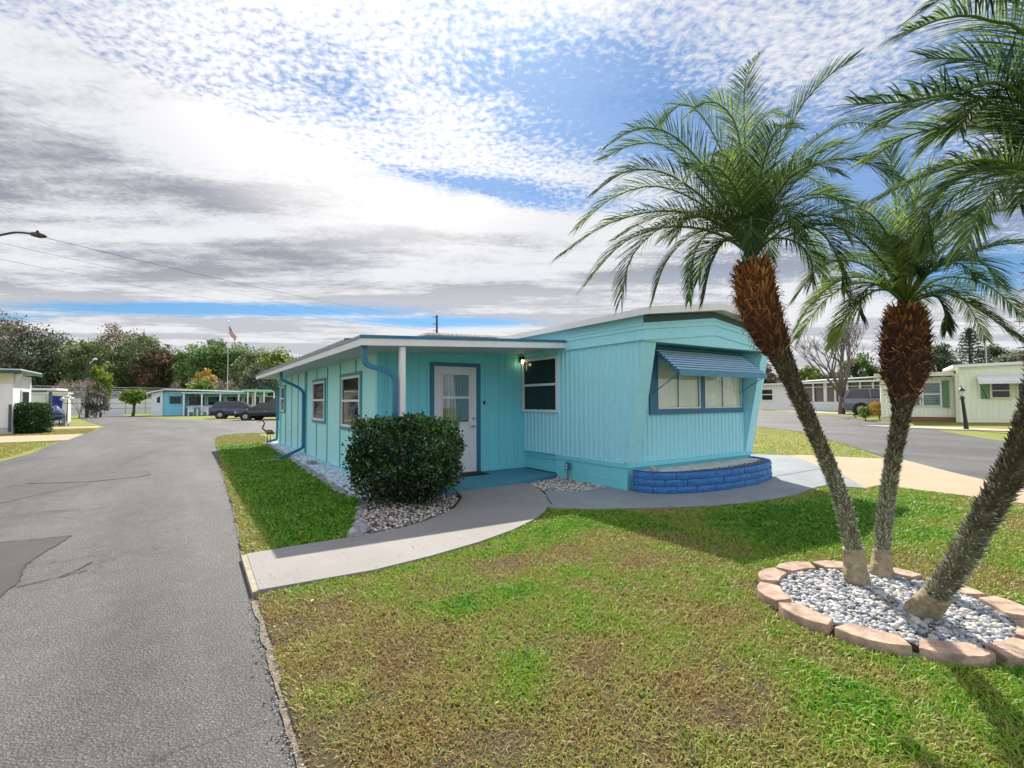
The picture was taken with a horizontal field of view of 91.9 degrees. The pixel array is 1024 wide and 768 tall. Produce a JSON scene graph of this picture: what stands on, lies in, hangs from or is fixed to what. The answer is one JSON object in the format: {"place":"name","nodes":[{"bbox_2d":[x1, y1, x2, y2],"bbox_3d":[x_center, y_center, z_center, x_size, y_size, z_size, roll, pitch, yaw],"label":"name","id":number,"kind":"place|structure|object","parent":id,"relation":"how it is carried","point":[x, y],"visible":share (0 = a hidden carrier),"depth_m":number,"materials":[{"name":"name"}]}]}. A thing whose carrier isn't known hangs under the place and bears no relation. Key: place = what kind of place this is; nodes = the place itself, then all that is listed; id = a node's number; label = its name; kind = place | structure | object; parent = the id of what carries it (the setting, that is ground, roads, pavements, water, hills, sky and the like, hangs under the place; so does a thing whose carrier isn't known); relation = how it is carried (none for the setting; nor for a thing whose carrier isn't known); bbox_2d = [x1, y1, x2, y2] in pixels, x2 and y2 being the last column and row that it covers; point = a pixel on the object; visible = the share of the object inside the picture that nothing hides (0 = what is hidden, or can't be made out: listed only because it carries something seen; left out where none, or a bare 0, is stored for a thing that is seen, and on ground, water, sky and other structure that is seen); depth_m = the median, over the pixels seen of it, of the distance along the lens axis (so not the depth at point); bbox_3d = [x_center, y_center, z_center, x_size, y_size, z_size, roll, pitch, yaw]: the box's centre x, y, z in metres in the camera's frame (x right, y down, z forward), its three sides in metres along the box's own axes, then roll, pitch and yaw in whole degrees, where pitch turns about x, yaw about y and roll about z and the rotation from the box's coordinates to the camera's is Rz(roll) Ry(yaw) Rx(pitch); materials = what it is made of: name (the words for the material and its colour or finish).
{"place":"outdoors","nodes":[
{"label":"outdoors","id":0,"kind":"place"},
{"bbox_2d":[0,369,42,434],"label":"white house","id":1,"kind":"structure","parent":0,"point":[15,386],"depth_m":23.82,"materials":[{"name":"paint"}]},
{"bbox_2d":[20,390,29,402],"bbox_3d":[-25.180,0.801,25.596,0.054,1.000,1.500,1,-2,-33],"label":"window","id":2,"kind":"structure","parent":1,"relation":"in","point":[24,395],"depth_m":25.41,"materials":[{"name":"white glass"}]},
{"bbox_2d":[0,434,82,442],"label":"driveway","id":3,"kind":"structure","parent":0,"point":[30,438],"depth_m":20.85,"materials":[{"name":"beige concrete"}]},
{"bbox_2d":[31,392,72,421],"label":"shed","id":4,"kind":"structure","parent":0,"point":[40,397],"depth_m":38.50,"materials":[{"name":"white"}]},
{"bbox_2d":[0,414,296,767],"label":"road","id":5,"kind":"structure","parent":0,"point":[133,645],"depth_m":3.47,"materials":[{"name":"grey asphalt"}]},
{"bbox_2d":[0,536,70,594],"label":"asphalt repair","id":6,"kind":"structure","parent":5,"relation":"on","point":[15,556],"depth_m":4.87,"materials":[{"name":"asphalt"}]},
{"bbox_2d":[28,471,150,483],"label":"asphalt repair","id":7,"kind":"structure","parent":5,"relation":"on","point":[93,477],"depth_m":9.91,"materials":[{"name":"asphalt"}]},
{"bbox_2d":[0,443,205,596],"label":"road cracks","id":8,"kind":"object","parent":5,"relation":"on","point":[21,572],"visible":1,"depth_m":4.86,"materials":[{"name":"asphalt"}]},
{"bbox_2d":[241,554,258,599],"bbox_3d":[-2.253,1.637,4.242,0.050,0.065,1.101,1,-2,-32],"label":"path apron","id":9,"kind":"object","parent":5,"relation":"on","point":[252,583],"visible":0.79,"depth_m":4.12,"materials":[{"name":"concrete"}]},
{"bbox_2d":[234,402,275,419],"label":"parked car","id":10,"kind":"object","parent":5,"relation":"on","point":[265,409],"visible":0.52,"depth_m":41.65,"materials":[{"name":"black paint"}]},
{"bbox_2d":[216,456,307,767],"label":"grit","id":11,"kind":"object","parent":5,"relation":"on","point":[285,736],"visible":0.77,"depth_m":2.49,"materials":[{"name":"gravel"}]},
{"bbox_2d":[251,600,308,767],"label":"road shoulder","id":12,"kind":"object","parent":5,"relation":"on","point":[300,759],"visible":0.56,"depth_m":2.62},
{"bbox_2d":[60,493,1020,763],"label":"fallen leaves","id":13,"kind":"object","parent":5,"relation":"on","point":[570,641],"visible":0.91,"depth_m":3.17,"materials":[{"name":"brown plant"}]},
{"bbox_2d":[269,441,370,497],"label":"gravel","id":14,"kind":"structure","parent":0,"point":[338,477],"depth_m":10.62,"materials":[{"name":"gravel"}]},
{"bbox_2d":[247,483,547,594],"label":"path","id":15,"kind":"structure","parent":0,"point":[508,508],"depth_m":5.06,"materials":[{"name":"concrete"}]},
{"bbox_2d":[0,408,1012,599],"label":"ground","id":16,"kind":"structure","parent":0,"point":[76,421],"depth_m":22.42,"materials":[{"name":"plant"}]},
{"bbox_2d":[0,230,46,237],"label":"street lamp","id":17,"kind":"object","parent":16,"relation":"on","point":[37,234],"visible":1,"depth_m":16.03,"materials":[{"name":"grey metal"}]},
{"bbox_2d":[0,312,56,385],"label":"tree","id":18,"kind":"object","parent":16,"relation":"on","point":[9,329],"visible":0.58,"depth_m":87.82,"materials":[{"name":"green plant"}]},
{"bbox_2d":[0,441,56,457],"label":"grass","id":19,"kind":"structure","parent":16,"relation":"on","point":[16,450],"depth_m":16.59,"materials":[{"name":"plant"}]},
{"bbox_2d":[13,401,54,433],"bbox_3d":[-23.935,1.675,24.595,1.650,1.662,1.392,0,-2,1],"label":"hedge","id":20,"kind":"object","parent":16,"relation":"on","point":[31,417],"visible":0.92,"depth_m":24.25,"materials":[{"name":"green plant"}]},
{"bbox_2d":[0,323,90,389],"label":"tree","id":21,"kind":"object","parent":16,"relation":"on","point":[47,380],"visible":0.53,"depth_m":88.89,"materials":[{"name":"green plant"}]},
{"bbox_2d":[0,428,96,435],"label":"grass","id":22,"kind":"structure","parent":16,"relation":"on","point":[68,431],"depth_m":24.91,"materials":[{"name":"plant"}]},
{"bbox_2d":[31,388,67,425],"bbox_3d":[-33.506,1.588,35.558,1.840,2.600,6.878,1,-2,-36],"label":"carport","id":23,"kind":"object","parent":16,"relation":"on","point":[50,390],"visible":0.46,"depth_m":33.22,"materials":[{"name":"white"}]},
{"bbox_2d":[46,405,64,425],"bbox_3d":[-30.543,2.099,33.014,1.100,1.373,1.600,1,-2,-33],"label":"covered grill","id":24,"kind":"object","parent":16,"relation":"on","point":[58,410],"visible":0.48,"depth_m":32.80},
{"bbox_2d":[44,333,105,390],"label":"tree","id":25,"kind":"object","parent":16,"relation":"on","point":[73,341],"visible":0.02,"depth_m":96.89,"materials":[{"name":"green plant"}]},
{"bbox_2d":[51,377,110,417],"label":"tree","id":26,"kind":"object","parent":16,"relation":"on","point":[77,385],"visible":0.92,"depth_m":49.98,"materials":[{"name":"plant"}]},
{"bbox_2d":[54,336,133,390],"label":"tree","id":27,"kind":"object","parent":16,"relation":"on","point":[78,357],"visible":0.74,"depth_m":88.64,"materials":[{"name":"green plant"}]},
{"bbox_2d":[80,391,112,417],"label":"shrub","id":28,"kind":"object","parent":16,"relation":"on","point":[95,409],"visible":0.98,"depth_m":51.12,"materials":[{"name":"grey plant"}]},
{"bbox_2d":[85,365,115,416],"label":"tree","id":29,"kind":"object","parent":16,"relation":"on","point":[99,375],"visible":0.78,"depth_m":52.69,"materials":[{"name":"green plant"}]},
{"bbox_2d":[89,322,144,388],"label":"tree","id":30,"kind":"object","parent":16,"relation":"on","point":[115,335],"visible":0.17,"depth_m":102.84,"materials":[{"name":"green plant"}]},
{"bbox_2d":[118,387,150,415],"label":"tree","id":31,"kind":"object","parent":16,"relation":"on","point":[133,397],"visible":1,"depth_m":57.69,"materials":[{"name":"green plant"}]},
{"bbox_2d":[105,333,168,390],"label":"tree","id":32,"kind":"object","parent":16,"relation":"on","point":[132,352],"visible":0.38,"depth_m":94.36,"materials":[{"name":"green plant"}]},
{"bbox_2d":[121,342,179,391],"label":"tree","id":33,"kind":"object","parent":16,"relation":"on","point":[149,382],"visible":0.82,"depth_m":92.39,"materials":[{"name":"brown plant"}]},
{"bbox_2d":[31,385,275,414],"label":"long wall","id":34,"kind":"structure","parent":16,"relation":"on","point":[117,405],"depth_m":67.68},
{"bbox_2d":[151,348,201,391],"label":"tree","id":35,"kind":"object","parent":16,"relation":"on","point":[179,353],"visible":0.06,"depth_m":94.73,"materials":[{"name":"green plant"}]},
{"bbox_2d":[169,337,230,387],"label":"tree","id":36,"kind":"object","parent":16,"relation":"on","point":[194,356],"visible":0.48,"depth_m":91.81,"materials":[{"name":"green plant"}]},
{"bbox_2d":[185,377,215,396],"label":"shrub","id":37,"kind":"object","parent":16,"relation":"on","point":[203,384],"visible":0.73,"depth_m":60.77,"materials":[{"name":"green plant"}]},
{"bbox_2d":[194,368,217,387],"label":"shrub","id":38,"kind":"object","parent":16,"relation":"on","point":[206,375],"visible":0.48,"depth_m":71.04,"materials":[{"name":"orange plant"}]},
{"bbox_2d":[146,389,275,415],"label":"blue house","id":39,"kind":"structure","parent":16,"relation":"on","point":[169,404],"depth_m":58.69,"materials":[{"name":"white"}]},
{"bbox_2d":[188,396,205,405],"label":"window","id":40,"kind":"structure","parent":39,"relation":"in","point":[192,401],"depth_m":60.26,"materials":[{"name":"grey glass"}]},
{"bbox_2d":[199,342,252,390],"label":"tree","id":41,"kind":"object","parent":16,"relation":"on","point":[233,355],"visible":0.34,"depth_m":92.13,"materials":[{"name":"green plant"}]},
{"bbox_2d":[213,378,240,390],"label":"shrub","id":42,"kind":"object","parent":16,"relation":"on","point":[231,384],"visible":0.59,"depth_m":71.55,"materials":[{"name":"plant"}]},
{"bbox_2d":[209,401,251,418],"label":"parked car","id":43,"kind":"object","parent":16,"relation":"on","point":[221,409],"visible":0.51,"depth_m":46.50,"materials":[{"name":"blue paint"}]},
{"bbox_2d":[223,346,272,389],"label":"tree","id":44,"kind":"object","parent":16,"relation":"on","point":[235,370],"visible":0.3,"depth_m":90.24,"materials":[{"name":"green plant"}]},
{"bbox_2d":[235,363,279,395],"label":"tree","id":45,"kind":"object","parent":16,"relation":"on","point":[249,379],"visible":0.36,"depth_m":72.38,"materials":[{"name":"green plant"}]},
{"bbox_2d":[242,390,274,405],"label":"carport","id":46,"kind":"object","parent":16,"relation":"on","point":[255,391],"visible":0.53,"depth_m":59.08,"materials":[{"name":"teal paint"}]},
{"bbox_2d":[250,346,299,393],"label":"tree","id":47,"kind":"object","parent":16,"relation":"on","point":[275,358],"visible":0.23,"depth_m":86.77,"materials":[{"name":"green plant"}]},
{"bbox_2d":[215,433,363,554],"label":"grass","id":48,"kind":"structure","parent":16,"relation":"on","point":[267,478],"depth_m":7.35,"materials":[{"name":"green plant"}]},
{"bbox_2d":[347,524,367,536],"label":"border rock","id":49,"kind":"object","parent":16,"relation":"on","point":[359,529],"visible":0.64,"depth_m":5.40,"materials":[{"name":"stone"}]},
{"bbox_2d":[334,473,457,532],"bbox_3d":[-4.889,1.938,12.072,2.020,0.032,14.760,1,-2,-33],"label":"planting bed","id":50,"kind":"object","parent":16,"relation":"on","point":[392,527],"visible":0.13,"depth_m":6.54,"materials":[{"name":"soil"}]},
{"bbox_2d":[340,409,468,506],"bbox_3d":[-1.532,1.062,7.172,1.744,1.402,1.534,0,-2,2],"label":"bush","id":51,"kind":"object","parent":50,"relation":"on","point":[413,481],"visible":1,"depth_m":6.75,"materials":[{"name":"green plant"}]},
{"bbox_2d":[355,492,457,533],"bbox_3d":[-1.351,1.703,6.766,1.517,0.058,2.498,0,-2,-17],"label":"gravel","id":52,"kind":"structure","parent":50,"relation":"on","point":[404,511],"depth_m":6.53,"materials":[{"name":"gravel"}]},
{"bbox_2d":[433,315,437,332],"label":"utility pole","id":53,"kind":"object","parent":16,"relation":"on","point":[436,317],"visible":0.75,"depth_m":62.26,"materials":[{"name":"grey wood"}]},
{"bbox_2d":[47,238,426,316],"bbox_3d":[-12.270,-6.572,39.193,0.014,5.294,46.571,-1,-2,7],"label":"power line","id":54,"kind":"object","parent":53,"relation":"attached to","point":[200,274],"visible":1,"depth_m":22.00,"materials":[{"name":"black metal"}]},
{"bbox_2d":[399,467,556,500],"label":"porch slab","id":55,"kind":"structure","parent":16,"relation":"on","point":[495,478],"depth_m":8.92,"materials":[{"name":"concrete"}]},
{"bbox_2d":[255,303,767,490],"bbox_3d":[-2.281,0.231,13.389,8.330,3.470,14.750,1,-2,-33],"label":"mobile home","id":56,"kind":"object","parent":16,"relation":"on","point":[601,400],"visible":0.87,"depth_m":9.15,"materials":[{"name":"teal metal"}]},
{"bbox_2d":[280,385,285,412],"bbox_3d":[-7.930,0.524,17.132,0.037,0.960,0.820,1,-2,-33],"label":"window","id":57,"kind":"structure","parent":56,"relation":"in","point":[283,387],"depth_m":17.08,"materials":[{"name":"white paint"}]},
{"bbox_2d":[312,378,325,423],"bbox_3d":[-4.909,0.431,12.566,0.037,1.120,1.450,1,-2,-33],"label":"window","id":58,"kind":"structure","parent":56,"relation":"in","point":[318,385],"depth_m":12.52,"materials":[{"name":"glass"}]},
{"bbox_2d":[340,371,361,430],"bbox_3d":[-3.317,0.364,10.161,0.037,1.190,1.480,1,-2,-33],"label":"window","id":59,"kind":"structure","parent":56,"relation":"in","point":[351,383],"depth_m":10.18,"materials":[{"name":"glass"}]},
{"bbox_2d":[430,362,480,473],"bbox_3d":[-1.078,0.660,9.553,1.070,2.134,0.105,1,-2,-33],"label":"door","id":60,"kind":"structure","parent":56,"relation":"in","point":[455,391],"depth_m":9.64,"materials":[{"name":"white paint"}]},
{"bbox_2d":[522,356,557,412],"bbox_3d":[0.551,0.018,9.945,0.037,1.090,1.170,1,-2,-33],"label":"window","id":61,"kind":"structure","parent":56,"relation":"in","point":[539,375],"depth_m":9.93,"materials":[{"name":"glass"}]},
{"bbox_2d":[649,348,742,414],"bbox_3d":[3.428,-0.032,9.050,2.700,1.130,0.042,1,-2,-33],"label":"front window","id":62,"kind":"structure","parent":56,"relation":"in","point":[683,394],"depth_m":8.90,"materials":[{"name":"glass"}]},
{"bbox_2d":[257,485,1023,767],"bbox_3d":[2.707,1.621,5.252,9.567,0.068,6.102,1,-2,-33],"label":"grass","id":63,"kind":"structure","parent":16,"relation":"on","point":[756,523],"depth_m":2.92,"materials":[{"name":"green plant"}]},
{"bbox_2d":[758,567,786,584],"bbox_3d":[2.095,1.577,4.004,0.176,0.087,0.369,-2,-3,41],"label":"edging stone","id":64,"kind":"object","parent":63,"relation":"on","point":[774,575],"visible":0.68,"depth_m":3.97,"materials":[{"name":"stone"}]},
{"bbox_2d":[757,582,790,608],"bbox_3d":[1.921,1.570,3.664,0.184,0.078,0.372,-1,-2,11],"label":"edging stone","id":65,"kind":"object","parent":63,"relation":"on","point":[773,595],"visible":0.75,"depth_m":3.61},
{"bbox_2d":[775,561,815,574],"bbox_3d":[2.412,1.584,4.218,0.372,0.084,0.184,0,-2,-18],"label":"edging stone","id":66,"kind":"object","parent":63,"relation":"on","point":[790,568],"visible":0.62,"depth_m":4.18,"materials":[{"name":"stone"}]},
{"bbox_2d":[778,602,832,634],"bbox_3d":[1.942,1.554,3.281,0.189,0.084,0.375,0,-2,-18],"label":"edging stone","id":67,"kind":"object","parent":63,"relation":"on","point":[802,615],"visible":0.76,"depth_m":3.23,"materials":[{"name":"stone"}]},
{"bbox_2d":[812,560,842,570],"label":"edging stone","id":68,"kind":"object","parent":63,"relation":"on","point":[827,564],"visible":0.38,"depth_m":4.25,"materials":[{"name":"stone"}]},
{"bbox_2d":[834,622,911,657],"bbox_3d":[2.155,1.538,2.961,0.374,0.090,0.187,-2,-3,41],"label":"edging stone","id":69,"kind":"object","parent":63,"relation":"on","point":[868,638],"visible":0.72,"depth_m":2.92,"materials":[{"name":"stone"}]},
{"bbox_2d":[866,565,922,580],"bbox_3d":[3.135,1.573,4.069,0.371,0.087,0.180,-2,-3,41],"label":"edging stone","id":70,"kind":"object","parent":63,"relation":"on","point":[908,575],"visible":0.29,"depth_m":3.97,"materials":[{"name":"stone"}]},
{"bbox_2d":[779,568,1016,650],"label":"gravel","id":71,"kind":"structure","parent":63,"relation":"on","point":[829,596],"depth_m":3.36,"materials":[{"name":"grey gravel"}]},
{"bbox_2d":[549,46,915,585],"bbox_3d":[1.889,-0.713,4.109,3.296,4.627,2.053,0,-2,-5],"label":"palm tree","id":72,"kind":"object","parent":71,"relation":"on","point":[758,205],"visible":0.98,"depth_m":3.91,"materials":[{"name":"green plant"}]},
{"bbox_2d":[781,133,1023,578],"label":"palm tree","id":73,"kind":"object","parent":71,"relation":"on","point":[905,354],"visible":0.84,"depth_m":4.08,"materials":[{"name":"green plant"}]},
{"bbox_2d":[815,0,1023,620],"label":"palm tree","id":74,"kind":"object","parent":71,"relation":"on","point":[934,597],"visible":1,"depth_m":2.36,"materials":[{"name":"green plant"}]},
{"bbox_2d":[927,578,984,599],"bbox_3d":[3.346,1.566,3.750,0.179,0.079,0.370,0,-2,-18],"label":"edging stone","id":75,"kind":"object","parent":63,"relation":"on","point":[971,592],"visible":0.21,"depth_m":3.62,"materials":[{"name":"stone"}]},
{"bbox_2d":[919,638,995,668],"bbox_3d":[2.499,1.532,2.795,0.370,0.089,0.178,-1,-2,11],"label":"edging stone","id":76,"kind":"object","parent":63,"relation":"on","point":[965,653],"visible":0.72,"depth_m":2.76,"materials":[{"name":"stone"}]},
{"bbox_2d":[978,595,1023,619],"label":"edging stone","id":77,"kind":"object","parent":63,"relation":"on","point":[1012,610],"visible":0.69,"depth_m":3.37,"materials":[{"name":"stone"}]},
{"bbox_2d":[985,637,1023,668],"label":"edging stone","id":78,"kind":"object","parent":63,"relation":"on","point":[1009,650],"visible":0.77,"depth_m":2.78,"materials":[{"name":"stone"}]},
{"bbox_2d":[1012,620,1023,639],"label":"edging stone","id":79,"kind":"object","parent":63,"relation":"on","point":[1019,625],"visible":0.54,"depth_m":3.06,"materials":[{"name":"stone"}]},
{"bbox_2d":[764,364,779,383],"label":"tree","id":80,"kind":"object","parent":16,"relation":"on","point":[771,378],"visible":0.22,"depth_m":68.99,"materials":[{"name":"grey plant"}]},
{"bbox_2d":[798,364,824,381],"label":"tree","id":81,"kind":"object","parent":16,"relation":"on","point":[807,373],"visible":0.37,"depth_m":67.12,"materials":[{"name":"green plant"}]},
{"bbox_2d":[760,377,880,411],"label":"white house","id":82,"kind":"structure","parent":16,"relation":"on","point":[823,396],"depth_m":46.87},
{"bbox_2d":[761,389,773,400],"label":"window","id":83,"kind":"structure","parent":82,"relation":"in","point":[767,394],"depth_m":51.10,"materials":[{"name":"white glass"}]},
{"bbox_2d":[791,317,876,413],"bbox_3d":[24.372,-1.405,37.364,6.856,7.600,5.306,1,-2,-33],"label":"tree","id":84,"kind":"object","parent":16,"relation":"on","point":[840,386],"visible":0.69,"depth_m":36.60,"materials":[{"name":"plant"}]},
{"bbox_2d":[837,352,879,380],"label":"tree","id":85,"kind":"object","parent":16,"relation":"on","point":[858,365],"visible":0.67,"depth_m":71.23,"materials":[{"name":"green plant"}]},
{"bbox_2d":[842,388,879,414],"bbox_3d":[26.541,1.255,35.030,5.375,1.950,2.180,-1,-2,31],"label":"parked car","id":86,"kind":"object","parent":16,"relation":"on","point":[855,400],"visible":0.41,"depth_m":35.13,"materials":[{"name":"grey paint"}]},
{"bbox_2d":[857,406,871,420],"bbox_3d":[21.391,1.785,30.009,0.744,1.072,0.899,-1,-2,30],"label":"shrub","id":87,"kind":"object","parent":16,"relation":"on","point":[863,412],"visible":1,"depth_m":29.90,"materials":[{"name":"green plant"}]},
{"bbox_2d":[866,401,880,418],"bbox_3d":[22.570,1.648,30.521,1.347,1.252,1.526,0,-2,-3],"label":"shrub","id":88,"kind":"object","parent":16,"relation":"on","point":[875,408],"visible":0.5,"depth_m":30.35,"materials":[{"name":"orange plant"}]},
{"bbox_2d":[930,341,962,376],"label":"tree","id":89,"kind":"object","parent":16,"relation":"on","point":[946,356],"visible":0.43,"depth_m":61.01,"materials":[{"name":"green plant"}]},
{"bbox_2d":[874,361,1023,422],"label":"yellow house","id":90,"kind":"structure","parent":16,"relation":"on","point":[991,392],"depth_m":26.58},
{"bbox_2d":[922,382,941,406],"bbox_3d":[23.888,0.584,28.184,0.860,1.400,0.080,-2,-2,36],"label":"window","id":91,"kind":"structure","parent":90,"relation":"in","point":[934,399],"depth_m":28.13,"materials":[{"name":"white glass"}]},
{"bbox_2d":[989,383,1012,398],"bbox_3d":[25.546,0.331,25.868,0.839,0.870,0.080,-2,-2,36],"label":"window","id":92,"kind":"structure","parent":90,"relation":"in","point":[997,391],"depth_m":25.83,"materials":[{"name":"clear glass"}]},
{"bbox_2d":[953,326,993,363],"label":"pine tree","id":93,"kind":"object","parent":16,"relation":"on","point":[969,337],"visible":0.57,"depth_m":62.03,"materials":[{"name":"green plant"}]},
{"bbox_2d":[973,343,1016,363],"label":"tree","id":94,"kind":"object","parent":16,"relation":"on","point":[996,351],"visible":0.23,"depth_m":63.73,"materials":[{"name":"green plant"}]},
{"bbox_2d":[990,348,1023,362],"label":"tree","id":95,"kind":"object","parent":16,"relation":"on","point":[1006,358],"visible":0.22,"depth_m":60.00,"materials":[{"name":"green plant"}]},
{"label":"planting bed","id":96,"kind":"structure","parent":16,"relation":"on","visible":0},
{"bbox_2d":[530,477,607,491],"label":"gravel","id":97,"kind":"structure","parent":96,"relation":"on","point":[558,484],"depth_m":8.48,"materials":[{"name":"gravel"}]},
{"bbox_2d":[0,0,1023,389],"label":"sky","id":98,"kind":"structure","parent":0,"point":[419,158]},
{"bbox_2d":[545,454,863,510],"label":"path","id":99,"kind":"structure","parent":0,"point":[776,486],"depth_m":7.62,"materials":[{"name":"concrete"}]},
{"bbox_2d":[632,456,771,493],"bbox_3d":[3.597,1.534,8.576,3.516,0.386,0.867,1,-2,-33],"label":"planter","id":100,"kind":"object","parent":99,"relation":"on","point":[720,475],"visible":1,"depth_m":7.93,"materials":[{"name":"blue brick"}]},
{"bbox_2d":[752,427,877,457],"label":"grass","id":101,"kind":"structure","parent":0,"point":[805,449],"depth_m":15.92,"materials":[{"name":"plant"}]},
{"bbox_2d":[756,411,1023,489],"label":"street","id":102,"kind":"structure","parent":0,"point":[972,456],"depth_m":17.35,"materials":[{"name":"asphalt"}]},
{"bbox_2d":[788,455,1023,503],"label":"driveway","id":103,"kind":"structure","parent":0,"point":[864,472],"depth_m":9.31,"materials":[{"name":"beige concrete"}]},
{"bbox_2d":[859,425,1009,431],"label":"pavement","id":104,"kind":"structure","parent":0,"point":[960,428],"depth_m":23.55,"materials":[{"name":"concrete"}]},
{"bbox_2d":[957,386,968,428],"bbox_3d":[21.084,1.114,23.138,0.315,2.073,0.437,6,-6,-71],"label":"lamp post","id":105,"kind":"object","parent":104,"relation":"on","point":[961,390],"visible":0.94,"depth_m":23.11,"materials":[{"name":"black metal"}]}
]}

